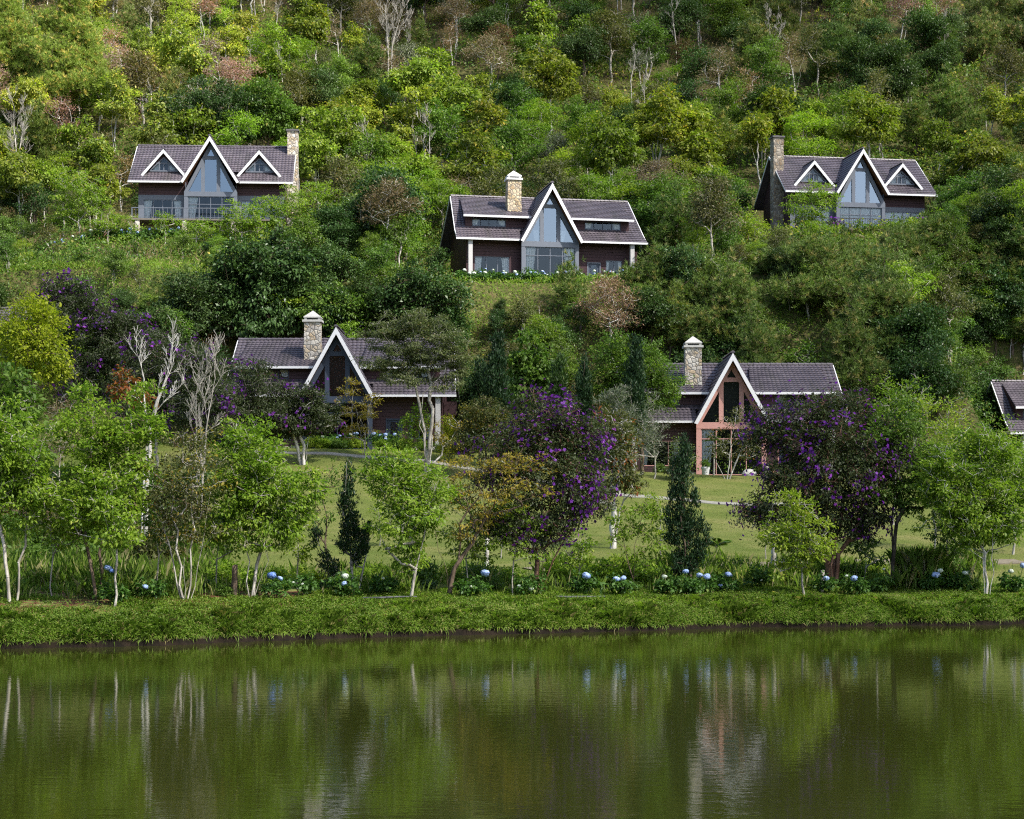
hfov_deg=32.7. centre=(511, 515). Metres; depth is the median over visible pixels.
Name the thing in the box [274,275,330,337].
dark evergreen
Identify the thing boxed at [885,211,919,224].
window
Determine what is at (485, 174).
olive tree
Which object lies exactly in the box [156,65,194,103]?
olive tree
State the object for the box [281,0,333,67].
broadleaf tree
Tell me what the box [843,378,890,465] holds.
dark evergreen
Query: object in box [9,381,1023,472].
shrubbery
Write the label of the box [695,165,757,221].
green tree
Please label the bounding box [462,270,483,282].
hydrangea
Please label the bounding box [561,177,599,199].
fresh green tree
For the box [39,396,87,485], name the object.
dry shrub
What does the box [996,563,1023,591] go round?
hydrangea
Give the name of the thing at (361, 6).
dark evergreen
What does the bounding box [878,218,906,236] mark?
shrub
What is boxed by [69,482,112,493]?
scrub bush
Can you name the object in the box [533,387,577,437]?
green tree
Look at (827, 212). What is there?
window
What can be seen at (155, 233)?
hydrangea
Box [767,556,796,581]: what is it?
leafy bush
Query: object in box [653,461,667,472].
shrub
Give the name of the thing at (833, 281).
pine
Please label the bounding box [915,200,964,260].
pine
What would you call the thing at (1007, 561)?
lakeside path
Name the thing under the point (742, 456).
garden tree
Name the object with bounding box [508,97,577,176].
fresh green tree
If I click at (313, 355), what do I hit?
house
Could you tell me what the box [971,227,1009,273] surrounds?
pine
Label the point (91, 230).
hydrangea
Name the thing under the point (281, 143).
fresh green tree
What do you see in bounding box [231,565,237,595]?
post
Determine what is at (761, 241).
pine
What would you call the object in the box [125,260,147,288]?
olive tree
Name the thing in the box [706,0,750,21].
pine
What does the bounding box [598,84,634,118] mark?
broadleaf tree
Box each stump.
[484,538,488,565]
[771,532,775,564]
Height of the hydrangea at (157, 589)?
0.818 m
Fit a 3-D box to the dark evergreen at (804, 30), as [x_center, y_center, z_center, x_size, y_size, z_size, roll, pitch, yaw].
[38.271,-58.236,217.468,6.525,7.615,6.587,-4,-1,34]
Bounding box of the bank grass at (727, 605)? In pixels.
[0,583,1023,641]
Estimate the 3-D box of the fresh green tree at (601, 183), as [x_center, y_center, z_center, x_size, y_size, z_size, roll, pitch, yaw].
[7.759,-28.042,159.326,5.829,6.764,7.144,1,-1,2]
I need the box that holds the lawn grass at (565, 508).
[10,440,1023,580]
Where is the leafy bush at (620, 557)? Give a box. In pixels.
[607,553,637,569]
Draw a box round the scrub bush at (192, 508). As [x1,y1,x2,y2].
[154,495,210,526]
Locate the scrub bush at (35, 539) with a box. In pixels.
[19,527,65,550]
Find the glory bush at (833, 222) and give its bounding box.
[824,216,845,232]
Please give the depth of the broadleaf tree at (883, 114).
179.48 m
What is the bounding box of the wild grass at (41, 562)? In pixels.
[0,466,234,580]
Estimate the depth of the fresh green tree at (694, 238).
143.20 m
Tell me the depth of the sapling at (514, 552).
63.66 m
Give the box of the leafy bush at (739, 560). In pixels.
[726,557,750,566]
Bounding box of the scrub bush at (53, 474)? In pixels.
[48,462,81,486]
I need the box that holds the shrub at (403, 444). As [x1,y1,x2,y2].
[398,437,412,449]
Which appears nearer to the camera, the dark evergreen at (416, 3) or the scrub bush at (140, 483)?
the scrub bush at (140, 483)
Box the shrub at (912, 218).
[904,213,921,232]
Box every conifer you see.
[308,456,372,587]
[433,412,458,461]
[660,432,713,578]
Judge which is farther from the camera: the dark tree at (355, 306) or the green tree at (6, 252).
the green tree at (6, 252)
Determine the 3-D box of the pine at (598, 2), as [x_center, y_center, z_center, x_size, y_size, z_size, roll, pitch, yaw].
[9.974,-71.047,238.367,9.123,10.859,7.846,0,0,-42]
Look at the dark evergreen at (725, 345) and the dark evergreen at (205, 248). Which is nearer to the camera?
the dark evergreen at (725, 345)
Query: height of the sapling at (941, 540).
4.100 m
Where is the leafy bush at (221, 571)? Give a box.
[203,557,252,587]
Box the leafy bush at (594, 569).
[577,556,624,587]
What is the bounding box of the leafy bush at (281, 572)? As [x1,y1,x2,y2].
[257,565,299,582]
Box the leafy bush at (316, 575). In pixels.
[287,566,327,582]
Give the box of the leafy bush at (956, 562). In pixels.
[948,552,965,573]
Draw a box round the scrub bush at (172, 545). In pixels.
[147,536,187,571]
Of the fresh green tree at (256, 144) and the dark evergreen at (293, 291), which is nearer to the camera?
the dark evergreen at (293, 291)
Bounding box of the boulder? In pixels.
[742,469,756,475]
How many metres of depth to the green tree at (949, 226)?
146.87 m
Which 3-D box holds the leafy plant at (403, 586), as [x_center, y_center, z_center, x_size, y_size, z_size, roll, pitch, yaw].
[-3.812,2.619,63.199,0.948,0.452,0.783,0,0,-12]
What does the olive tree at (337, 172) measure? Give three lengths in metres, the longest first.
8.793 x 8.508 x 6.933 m
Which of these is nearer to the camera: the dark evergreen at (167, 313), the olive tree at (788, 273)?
the dark evergreen at (167, 313)
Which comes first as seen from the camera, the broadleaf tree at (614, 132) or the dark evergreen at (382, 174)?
the dark evergreen at (382, 174)
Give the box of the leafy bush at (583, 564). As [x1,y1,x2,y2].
[571,554,601,575]
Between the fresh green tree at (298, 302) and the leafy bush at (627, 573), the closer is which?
the leafy bush at (627, 573)
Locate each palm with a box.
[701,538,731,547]
[703,436,719,474]
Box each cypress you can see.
[465,355,488,458]
[480,326,514,454]
[545,352,570,442]
[571,351,595,468]
[621,332,649,475]
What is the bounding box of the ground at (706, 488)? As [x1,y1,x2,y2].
[0,0,1023,648]
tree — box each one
[0,0,42,127]
[0,59,25,87]
[0,63,14,102]
[0,77,57,126]
[0,123,20,152]
[0,135,11,178]
[0,147,44,233]
[0,181,12,211]
[0,214,26,241]
[0,237,24,271]
[0,289,79,446]
[0,303,10,359]
[0,306,32,338]
[0,314,59,401]
[0,361,58,520]
[0,393,81,603]
[2,87,32,224]
[2,379,27,400]
[7,215,41,248]
[10,0,118,125]
[12,238,35,261]
[18,96,81,193]
[20,187,47,222]
[23,26,40,107]
[26,261,169,449]
[28,271,112,323]
[29,157,70,227]
[32,5,58,31]
[32,32,61,105]
[33,223,67,262]
[34,93,86,138]
[34,151,75,222]
[44,163,118,233]
[44,378,177,599]
[46,188,89,235]
[51,114,120,171]
[55,91,78,124]
[56,294,107,370]
[61,343,106,414]
[62,69,125,132]
[67,162,134,222]
[69,130,115,163]
[70,0,111,20]
[74,247,90,268]
[78,191,115,226]
[86,17,105,34]
[87,205,124,243]
[88,66,143,157]
[91,175,121,218]
[92,16,127,62]
[94,247,132,280]
[95,322,221,466]
[100,40,134,119]
[101,20,133,67]
[104,47,178,131]
[106,0,123,16]
[107,43,121,70]
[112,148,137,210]
[116,50,163,117]
[118,26,161,55]
[118,213,146,241]
[120,0,169,32]
[123,88,199,144]
[124,316,183,541]
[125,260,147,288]
[128,238,143,257]
[135,421,239,598]
[138,47,172,99]
[138,294,158,313]
[140,0,201,37]
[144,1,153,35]
[144,73,268,144]
[144,128,180,144]
[148,0,212,51]
[149,22,217,83]
[150,102,223,144]
[150,211,180,242]
[152,305,195,341]
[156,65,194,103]
[159,342,246,475]
[162,233,202,258]
[167,47,202,102]
[171,4,198,27]
[173,216,220,242]
[178,330,226,508]
[186,0,225,35]
[186,412,334,596]
[188,28,232,78]
[195,234,321,337]
[195,300,242,352]
[198,48,216,89]
[198,253,214,268]
[200,0,236,28]
[202,56,264,107]
[204,22,250,78]
[206,198,270,241]
[207,234,227,255]
[209,109,267,145]
[210,353,301,459]
[211,0,238,38]
[216,55,255,82]
[224,9,267,59]
[226,80,251,145]
[229,72,306,145]
[231,20,301,84]
[245,109,286,145]
[247,56,257,76]
[247,222,309,256]
[248,45,286,80]
[250,0,269,27]
[250,183,311,235]
[255,37,311,84]
[260,274,306,335]
[263,378,345,464]
[266,136,338,165]
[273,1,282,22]
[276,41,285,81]
[278,66,325,127]
[278,214,329,255]
[279,0,322,45]
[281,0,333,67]
[281,180,344,226]
[281,283,323,335]
[285,34,320,72]
[285,105,358,176]
[293,278,381,332]
[296,124,344,208]
[304,153,370,203]
[309,46,339,83]
[310,100,377,156]
[314,255,365,280]
[315,94,355,123]
[315,110,379,158]
[317,10,348,55]
[318,51,363,95]
[319,0,369,44]
[325,303,373,337]
[326,156,371,203]
[334,376,383,454]
[335,167,377,201]
[340,20,368,58]
[340,20,399,95]
[340,77,394,109]
[340,124,400,172]
[348,0,390,42]
[348,221,365,255]
[349,306,486,470]
[350,443,463,595]
[354,89,385,129]
[354,175,429,260]
[354,231,385,271]
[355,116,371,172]
[355,186,382,233]
[356,238,404,284]
[357,206,413,255]
[363,158,438,262]
[364,257,482,334]
[366,151,410,169]
[367,264,402,287]
[369,42,413,76]
[370,132,416,166]
[371,0,425,40]
[375,0,412,103]
[380,212,420,276]
[382,40,428,100]
[382,56,452,140]
[383,83,468,154]
[391,0,434,29]
[391,152,448,208]
[392,149,447,196]
[392,403,430,456]
[398,214,431,267]
[400,159,444,205]
[402,248,418,266]
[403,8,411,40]
[405,225,425,244]
[408,45,460,81]
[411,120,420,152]
[413,96,475,176]
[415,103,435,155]
[415,168,453,230]
[416,181,439,216]
[416,415,463,462]
[417,71,483,161]
[420,176,470,235]
[420,242,453,271]
[431,302,465,326]
[432,157,451,219]
[433,0,480,53]
[433,168,450,217]
[434,0,484,36]
[435,435,561,593]
[437,0,488,28]
[437,18,465,72]
[439,120,517,188]
[441,174,529,220]
[441,181,471,212]
[446,174,473,190]
[447,147,486,188]
[454,378,621,591]
[457,96,512,146]
[458,30,523,99]
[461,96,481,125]
[464,70,505,120]
[467,181,477,194]
[470,164,530,194]
[473,169,505,192]
[475,21,516,78]
[475,118,552,172]
[477,0,497,6]
[483,0,528,36]
[483,339,526,380]
[499,82,541,146]
[502,33,551,76]
[503,327,556,449]
[504,0,568,54]
[504,292,540,332]
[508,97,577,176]
[511,300,536,333]
[512,98,555,145]
[513,314,567,357]
[514,0,560,54]
[518,0,584,15]
[519,42,587,135]
[521,181,542,196]
[522,154,596,198]
[528,348,591,445]
[529,321,578,360]
[531,129,580,167]
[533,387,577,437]
[534,146,588,185]
[537,299,546,313]
[546,349,574,379]
[556,95,605,167]
[557,110,616,175]
[560,186,582,198]
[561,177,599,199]
[562,13,610,73]
[562,296,580,322]
[566,6,639,82]
[566,378,597,448]
[567,270,643,361]
[568,405,650,548]
[571,74,597,109]
[572,325,695,471]
[574,83,607,109]
[575,170,618,199]
[576,109,651,186]
[585,424,613,462]
[588,2,603,17]
[589,382,662,495]
[591,168,638,193]
[591,399,610,417]
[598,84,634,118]
[600,191,638,212]
[604,179,686,256]
[607,166,635,186]
[612,12,652,62]
[613,166,652,199]
[613,284,645,329]
[616,0,643,15]
[618,98,670,171]
[620,13,672,80]
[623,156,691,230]
[624,169,684,241]
[626,47,657,92]
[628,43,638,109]
[630,79,679,122]
[630,80,655,111]
[632,81,706,169]
[634,185,692,242]
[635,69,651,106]
[644,166,685,184]
[644,389,676,478]
[650,64,681,91]
[660,155,696,180]
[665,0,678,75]
[666,184,690,231]
[667,36,710,76]
[667,169,704,196]
[670,116,737,160]
[671,127,727,177]
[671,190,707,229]
[678,173,749,259]
[679,216,714,252]
[683,98,715,135]
[686,165,741,200]
[689,0,720,43]
[690,189,744,257]
[694,81,714,102]
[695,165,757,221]
[696,38,738,101]
[697,198,758,239]
[697,405,762,478]
[700,75,750,147]
[701,256,745,292]
[702,0,751,50]
[703,58,728,87]
[716,233,738,260]
[718,63,768,112]
[718,377,919,580]
[720,71,759,129]
[727,17,749,62]
[727,243,753,263]
[728,262,748,272]
[731,32,792,96]
[731,108,775,186]
[732,210,776,242]
[733,182,755,209]
[737,15,792,55]
[741,307,791,348]
[743,239,766,271]
[748,84,804,141]
[761,149,765,167]
[763,226,797,250]
[765,3,785,84]
[765,26,803,93]
[772,338,838,362]
[777,272,794,310]
[778,178,843,227]
[779,107,842,156]
[787,0,814,21]
[787,22,844,96]
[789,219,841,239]
[789,262,825,320]
[796,97,837,153]
[820,83,875,153]
[826,86,909,157]
[839,0,906,18]
[853,64,908,140]
[854,387,958,585]
[860,112,905,157]
[868,369,935,524]
[871,31,903,48]
[881,0,925,39]
[884,259,943,299]
[890,394,978,548]
[892,37,912,52]
[900,59,929,102]
[905,419,1023,593]
[911,0,941,14]
[912,249,946,277]
[918,116,961,170]
[919,271,984,361]
[922,149,977,199]
[923,244,962,275]
[924,357,976,424]
[929,179,960,197]
[930,0,962,18]
[930,206,945,218]
[932,143,981,194]
[933,182,967,212]
[933,211,975,260]
[934,202,971,237]
[936,167,996,215]
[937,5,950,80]
[941,129,1017,181]
[941,325,960,358]
[942,247,969,277]
[943,317,962,362]
[945,132,997,167]
[946,190,985,235]
[946,304,980,336]
[949,342,975,366]
[950,238,976,261]
[952,257,1000,296]
[955,338,993,371]
[957,127,988,145]
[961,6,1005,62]
[961,78,1014,130]
[961,236,1002,271]
[962,0,1023,49]
[962,258,982,276]
[962,263,994,290]
[965,203,1000,256]
[967,288,1005,309]
[968,223,997,243]
[971,186,995,202]
[972,414,1023,554]
[973,40,1023,97]
[973,82,1017,137]
[973,351,1021,386]
[976,178,1023,234]
[976,266,1020,317]
[977,187,1023,223]
[984,148,1023,185]
[992,314,1023,357]
[993,85,1023,136]
[1003,166,1023,202]
[1006,309,1023,374]
[1011,128,1023,146]
[1012,158,1023,174]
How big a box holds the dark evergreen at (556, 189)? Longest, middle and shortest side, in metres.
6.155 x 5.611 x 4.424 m
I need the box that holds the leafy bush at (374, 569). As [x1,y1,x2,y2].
[353,558,389,578]
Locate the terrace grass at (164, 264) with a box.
[0,230,1023,428]
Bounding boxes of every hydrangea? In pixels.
[34,242,49,249]
[78,232,94,243]
[87,228,97,239]
[92,565,134,602]
[96,229,115,240]
[109,227,123,238]
[117,228,133,240]
[128,227,142,239]
[130,576,167,598]
[138,228,154,238]
[146,228,162,240]
[166,227,183,238]
[255,572,292,597]
[290,573,320,594]
[321,569,362,595]
[322,434,341,448]
[338,432,358,448]
[362,430,392,446]
[367,571,400,592]
[383,432,397,442]
[449,268,471,281]
[452,570,493,595]
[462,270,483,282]
[473,268,491,281]
[482,269,497,282]
[491,270,512,282]
[501,270,522,282]
[508,572,547,594]
[511,270,525,282]
[521,266,538,282]
[532,270,546,282]
[539,272,554,282]
[567,569,604,594]
[580,270,596,282]
[602,269,616,281]
[603,572,641,593]
[653,572,681,593]
[674,569,703,594]
[680,572,718,592]
[708,570,741,591]
[741,563,777,586]
[808,570,838,591]
[835,572,870,594]
[867,568,894,591]
[917,568,948,589]
[940,568,975,589]
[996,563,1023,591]
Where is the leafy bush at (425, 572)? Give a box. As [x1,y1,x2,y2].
[402,555,441,584]
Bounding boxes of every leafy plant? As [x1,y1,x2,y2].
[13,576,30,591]
[41,581,65,592]
[89,587,106,599]
[127,587,142,597]
[196,577,213,588]
[213,583,233,596]
[316,579,333,588]
[400,582,417,590]
[419,578,441,589]
[484,574,506,589]
[562,574,577,586]
[619,580,643,590]
[794,575,811,586]
[834,576,848,585]
[870,579,883,590]
[964,578,985,591]
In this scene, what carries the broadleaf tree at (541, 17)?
on the ground at (706, 488)
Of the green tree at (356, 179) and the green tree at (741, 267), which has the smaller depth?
the green tree at (741, 267)
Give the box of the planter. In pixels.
[700,459,709,474]
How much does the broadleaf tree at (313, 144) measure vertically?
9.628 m
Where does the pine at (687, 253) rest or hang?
on the ground at (706, 488)
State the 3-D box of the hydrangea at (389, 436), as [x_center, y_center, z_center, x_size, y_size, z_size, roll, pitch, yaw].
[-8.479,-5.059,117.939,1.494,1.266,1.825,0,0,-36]
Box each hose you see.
[363,596,416,598]
[558,595,604,597]
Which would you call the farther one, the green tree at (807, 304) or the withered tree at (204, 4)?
the withered tree at (204, 4)
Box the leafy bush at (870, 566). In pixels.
[859,557,887,572]
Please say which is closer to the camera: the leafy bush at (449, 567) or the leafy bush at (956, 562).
the leafy bush at (449, 567)
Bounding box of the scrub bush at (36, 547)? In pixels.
[0,539,60,562]
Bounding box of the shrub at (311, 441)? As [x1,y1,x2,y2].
[299,435,324,448]
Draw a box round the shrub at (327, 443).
[314,437,338,448]
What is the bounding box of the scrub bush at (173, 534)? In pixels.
[167,506,206,548]
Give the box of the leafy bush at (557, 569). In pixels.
[531,557,588,584]
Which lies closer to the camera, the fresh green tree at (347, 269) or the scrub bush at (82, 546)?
the scrub bush at (82, 546)
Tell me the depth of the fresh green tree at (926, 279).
132.63 m
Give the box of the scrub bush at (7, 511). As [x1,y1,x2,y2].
[0,503,17,517]
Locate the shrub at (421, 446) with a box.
[417,439,434,450]
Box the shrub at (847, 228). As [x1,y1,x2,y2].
[827,222,859,236]
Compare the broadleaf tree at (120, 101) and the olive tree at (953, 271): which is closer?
the olive tree at (953, 271)
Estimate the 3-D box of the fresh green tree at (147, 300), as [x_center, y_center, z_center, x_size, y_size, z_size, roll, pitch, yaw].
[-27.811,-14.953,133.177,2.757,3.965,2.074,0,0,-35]
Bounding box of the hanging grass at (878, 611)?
[0,602,1023,647]
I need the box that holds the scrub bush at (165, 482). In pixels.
[145,470,184,498]
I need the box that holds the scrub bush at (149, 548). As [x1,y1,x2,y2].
[123,524,193,573]
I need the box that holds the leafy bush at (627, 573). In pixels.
[617,558,657,586]
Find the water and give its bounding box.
[0,624,1023,818]
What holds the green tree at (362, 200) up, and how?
on the ground at (706, 488)
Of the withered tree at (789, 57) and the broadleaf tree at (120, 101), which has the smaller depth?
the broadleaf tree at (120, 101)
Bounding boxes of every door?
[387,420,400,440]
[588,264,598,282]
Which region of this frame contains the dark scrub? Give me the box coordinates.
[27,217,1023,468]
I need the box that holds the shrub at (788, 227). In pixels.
[776,223,795,237]
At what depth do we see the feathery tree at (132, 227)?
155.09 m
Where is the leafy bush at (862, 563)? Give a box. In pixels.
[839,559,865,581]
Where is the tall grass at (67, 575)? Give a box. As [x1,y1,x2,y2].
[0,540,1019,599]
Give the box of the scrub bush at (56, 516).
[21,506,77,547]
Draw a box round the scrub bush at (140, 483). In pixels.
[112,477,160,505]
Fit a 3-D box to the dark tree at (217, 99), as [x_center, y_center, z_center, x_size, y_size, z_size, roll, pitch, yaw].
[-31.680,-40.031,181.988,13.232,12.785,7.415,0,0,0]
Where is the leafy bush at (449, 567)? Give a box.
[438,559,464,583]
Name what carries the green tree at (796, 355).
on the ground at (706, 488)
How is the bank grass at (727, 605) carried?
on the ground at (706, 488)
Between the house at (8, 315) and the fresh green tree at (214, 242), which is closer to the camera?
the house at (8, 315)
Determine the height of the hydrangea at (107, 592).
1.309 m
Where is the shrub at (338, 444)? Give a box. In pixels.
[330,438,350,448]
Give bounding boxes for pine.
[0,119,17,156]
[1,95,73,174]
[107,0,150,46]
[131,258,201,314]
[133,93,172,147]
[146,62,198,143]
[155,56,191,87]
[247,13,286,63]
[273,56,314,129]
[398,9,438,60]
[547,248,592,316]
[559,0,608,18]
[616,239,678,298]
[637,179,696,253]
[646,279,703,361]
[654,239,707,278]
[665,257,729,309]
[667,246,783,351]
[688,244,725,296]
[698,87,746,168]
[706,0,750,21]
[711,295,783,468]
[720,0,786,82]
[738,234,782,261]
[740,0,759,7]
[742,241,839,274]
[749,0,777,18]
[752,0,803,41]
[754,231,870,310]
[804,0,861,85]
[807,287,894,450]
[816,90,853,141]
[822,0,850,18]
[823,233,956,364]
[832,229,854,266]
[834,239,913,268]
[844,0,890,49]
[846,0,887,8]
[873,217,953,260]
[878,227,901,257]
[880,278,946,366]
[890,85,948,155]
[892,254,949,309]
[909,256,933,284]
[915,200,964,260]
[917,218,948,263]
[919,284,951,309]
[921,60,969,130]
[921,288,946,328]
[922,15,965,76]
[935,0,968,23]
[938,247,971,291]
[948,95,994,155]
[952,228,971,261]
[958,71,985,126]
[958,230,978,260]
[961,179,989,236]
[965,267,996,311]
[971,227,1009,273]
[992,185,1023,263]
[992,236,1023,312]
[998,126,1023,164]
[999,77,1023,140]
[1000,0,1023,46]
[1004,307,1023,352]
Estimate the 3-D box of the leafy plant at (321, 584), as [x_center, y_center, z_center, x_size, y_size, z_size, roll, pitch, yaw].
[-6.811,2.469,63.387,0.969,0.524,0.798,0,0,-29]
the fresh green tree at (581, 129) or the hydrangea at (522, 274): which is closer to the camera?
the hydrangea at (522, 274)
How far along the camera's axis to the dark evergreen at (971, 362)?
132.60 m
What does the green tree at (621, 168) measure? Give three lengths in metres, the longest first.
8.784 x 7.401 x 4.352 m
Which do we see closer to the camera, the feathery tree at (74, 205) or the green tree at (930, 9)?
the feathery tree at (74, 205)
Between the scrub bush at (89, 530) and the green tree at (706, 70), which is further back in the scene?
the green tree at (706, 70)
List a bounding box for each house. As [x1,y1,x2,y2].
[0,307,40,403]
[128,129,299,240]
[227,311,459,449]
[439,171,647,282]
[611,336,849,475]
[753,135,937,230]
[984,379,1023,449]
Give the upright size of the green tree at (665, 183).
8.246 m
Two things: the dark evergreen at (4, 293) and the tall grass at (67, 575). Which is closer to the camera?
the tall grass at (67, 575)
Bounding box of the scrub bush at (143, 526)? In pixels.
[128,517,153,545]
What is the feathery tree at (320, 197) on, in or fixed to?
on the ground at (706, 488)
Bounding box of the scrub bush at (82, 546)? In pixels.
[78,530,137,563]
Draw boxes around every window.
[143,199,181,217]
[149,157,177,171]
[188,196,233,218]
[241,200,279,218]
[245,159,273,172]
[251,369,288,378]
[307,403,367,448]
[386,369,427,378]
[409,416,428,438]
[472,218,505,226]
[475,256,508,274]
[525,246,574,282]
[585,221,620,230]
[606,260,621,275]
[644,441,680,465]
[701,429,761,474]
[775,395,819,404]
[795,209,829,226]
[800,169,826,182]
[840,207,881,228]
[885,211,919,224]
[888,171,914,184]
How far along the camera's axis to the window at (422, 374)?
121.63 m
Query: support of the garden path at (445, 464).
on the ground at (706, 488)
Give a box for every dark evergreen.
[0,183,30,232]
[0,282,18,306]
[9,181,54,233]
[106,288,134,311]
[114,307,155,384]
[124,192,137,214]
[129,294,140,307]
[130,303,190,355]
[137,267,238,346]
[142,314,184,362]
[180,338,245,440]
[195,241,214,256]
[196,249,290,320]
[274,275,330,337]
[286,265,324,287]
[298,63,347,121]
[303,201,360,252]
[303,281,363,337]
[310,237,371,288]
[328,220,364,255]
[333,187,381,239]
[337,192,356,201]
[338,0,379,27]
[347,271,386,336]
[349,161,434,262]
[369,286,424,333]
[374,78,404,128]
[396,0,441,30]
[406,301,459,337]
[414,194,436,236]
[424,305,478,363]
[448,358,508,442]
[457,1,514,62]
[457,362,474,434]
[472,0,504,6]
[477,180,526,195]
[483,76,542,119]
[484,307,511,331]
[492,298,506,310]
[503,71,542,102]
[508,373,533,427]
[521,177,537,196]
[528,179,570,196]
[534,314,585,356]
[554,23,611,80]
[558,0,614,34]
[558,302,591,341]
[603,102,641,165]
[606,186,639,201]
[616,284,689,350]
[635,245,645,261]
[650,442,672,463]
[651,0,710,61]
[653,242,710,302]
[664,341,726,362]
[671,77,709,103]
[673,40,736,99]
[698,312,767,362]
[707,175,752,208]
[719,15,763,47]
[719,206,745,224]
[739,75,812,119]
[762,245,797,279]
[794,20,843,59]
[826,30,888,85]
[830,76,866,106]
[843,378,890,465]
[847,268,899,320]
[848,35,928,103]
[854,13,896,48]
[862,297,961,406]
[871,261,904,290]
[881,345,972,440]
[897,5,956,83]
[907,36,966,93]
[920,362,962,414]
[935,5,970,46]
[947,261,973,283]
[949,156,1020,200]
[949,285,992,353]
[951,354,991,396]
[954,326,974,347]
[956,319,992,347]
[958,284,1004,348]
[962,188,1017,232]
[962,294,1007,357]
[968,365,1007,434]
[979,199,1023,258]
[979,260,1023,354]
[980,216,1023,260]
[983,312,1013,355]
[984,257,1007,281]
[985,280,1023,342]
[994,166,1023,204]
[1008,111,1023,144]
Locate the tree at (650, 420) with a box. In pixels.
[644,389,676,478]
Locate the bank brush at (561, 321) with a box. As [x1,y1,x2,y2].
[455,277,692,463]
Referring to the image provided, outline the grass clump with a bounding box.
[885,543,954,584]
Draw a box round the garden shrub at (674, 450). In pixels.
[657,433,699,478]
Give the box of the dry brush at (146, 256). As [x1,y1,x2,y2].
[0,0,1023,384]
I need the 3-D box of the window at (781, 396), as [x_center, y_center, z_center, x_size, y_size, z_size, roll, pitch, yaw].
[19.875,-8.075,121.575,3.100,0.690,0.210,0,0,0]
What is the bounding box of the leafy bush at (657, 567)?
[645,565,671,575]
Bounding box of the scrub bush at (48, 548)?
[40,538,95,553]
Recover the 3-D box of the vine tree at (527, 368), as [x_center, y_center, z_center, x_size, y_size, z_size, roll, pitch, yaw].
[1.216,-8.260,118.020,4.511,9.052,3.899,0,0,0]
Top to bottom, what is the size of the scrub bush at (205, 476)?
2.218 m
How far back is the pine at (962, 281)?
146.43 m
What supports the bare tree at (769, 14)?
on the ground at (706, 488)
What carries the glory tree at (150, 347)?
on the ground at (706, 488)
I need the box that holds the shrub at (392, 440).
[388,437,399,449]
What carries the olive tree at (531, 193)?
on the ground at (706, 488)
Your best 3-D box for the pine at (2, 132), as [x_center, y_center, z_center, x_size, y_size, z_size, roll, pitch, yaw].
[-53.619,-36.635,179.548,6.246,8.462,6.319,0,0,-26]
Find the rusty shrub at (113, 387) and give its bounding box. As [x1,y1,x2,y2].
[105,362,162,496]
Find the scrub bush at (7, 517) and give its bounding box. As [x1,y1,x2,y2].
[1,509,25,535]
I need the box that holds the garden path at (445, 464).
[276,451,831,505]
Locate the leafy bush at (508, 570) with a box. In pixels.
[490,563,525,583]
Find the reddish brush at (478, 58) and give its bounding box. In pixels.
[10,0,1023,408]
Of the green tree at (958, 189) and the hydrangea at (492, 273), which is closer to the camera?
the hydrangea at (492, 273)
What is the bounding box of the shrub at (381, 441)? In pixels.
[372,437,392,449]
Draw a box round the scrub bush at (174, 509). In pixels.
[158,494,204,529]
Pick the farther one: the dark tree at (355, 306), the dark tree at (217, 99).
the dark tree at (217, 99)
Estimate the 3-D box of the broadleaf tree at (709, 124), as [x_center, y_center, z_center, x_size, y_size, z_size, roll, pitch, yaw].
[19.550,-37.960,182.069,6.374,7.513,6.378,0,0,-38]
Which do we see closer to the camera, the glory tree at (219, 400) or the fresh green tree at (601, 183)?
the glory tree at (219, 400)
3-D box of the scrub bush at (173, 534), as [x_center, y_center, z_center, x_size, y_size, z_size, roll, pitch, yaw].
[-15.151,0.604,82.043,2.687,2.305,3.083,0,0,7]
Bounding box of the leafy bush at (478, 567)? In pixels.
[460,561,503,584]
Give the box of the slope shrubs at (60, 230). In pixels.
[0,204,1023,474]
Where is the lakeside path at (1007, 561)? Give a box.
[522,559,1023,570]
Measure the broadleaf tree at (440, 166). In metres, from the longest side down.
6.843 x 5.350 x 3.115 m
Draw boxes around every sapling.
[23,472,83,595]
[51,461,145,605]
[129,478,195,579]
[196,500,245,583]
[282,521,318,588]
[365,487,398,545]
[429,483,500,580]
[476,493,559,594]
[484,486,508,557]
[553,526,599,573]
[595,500,678,580]
[641,491,671,554]
[747,491,777,558]
[754,487,841,593]
[839,522,888,577]
[922,498,971,561]
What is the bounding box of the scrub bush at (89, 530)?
[80,517,136,544]
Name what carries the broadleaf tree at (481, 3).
on the ground at (706, 488)
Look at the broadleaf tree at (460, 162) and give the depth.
175.26 m
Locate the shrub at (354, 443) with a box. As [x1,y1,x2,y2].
[347,435,366,448]
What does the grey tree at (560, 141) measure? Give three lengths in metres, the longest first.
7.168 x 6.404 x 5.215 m
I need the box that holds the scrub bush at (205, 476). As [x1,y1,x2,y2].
[174,465,219,500]
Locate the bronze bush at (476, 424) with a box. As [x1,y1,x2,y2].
[442,393,519,475]
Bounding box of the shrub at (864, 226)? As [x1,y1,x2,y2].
[854,219,879,236]
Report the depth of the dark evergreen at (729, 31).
222.55 m
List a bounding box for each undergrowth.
[0,0,1023,458]
[1,0,1023,464]

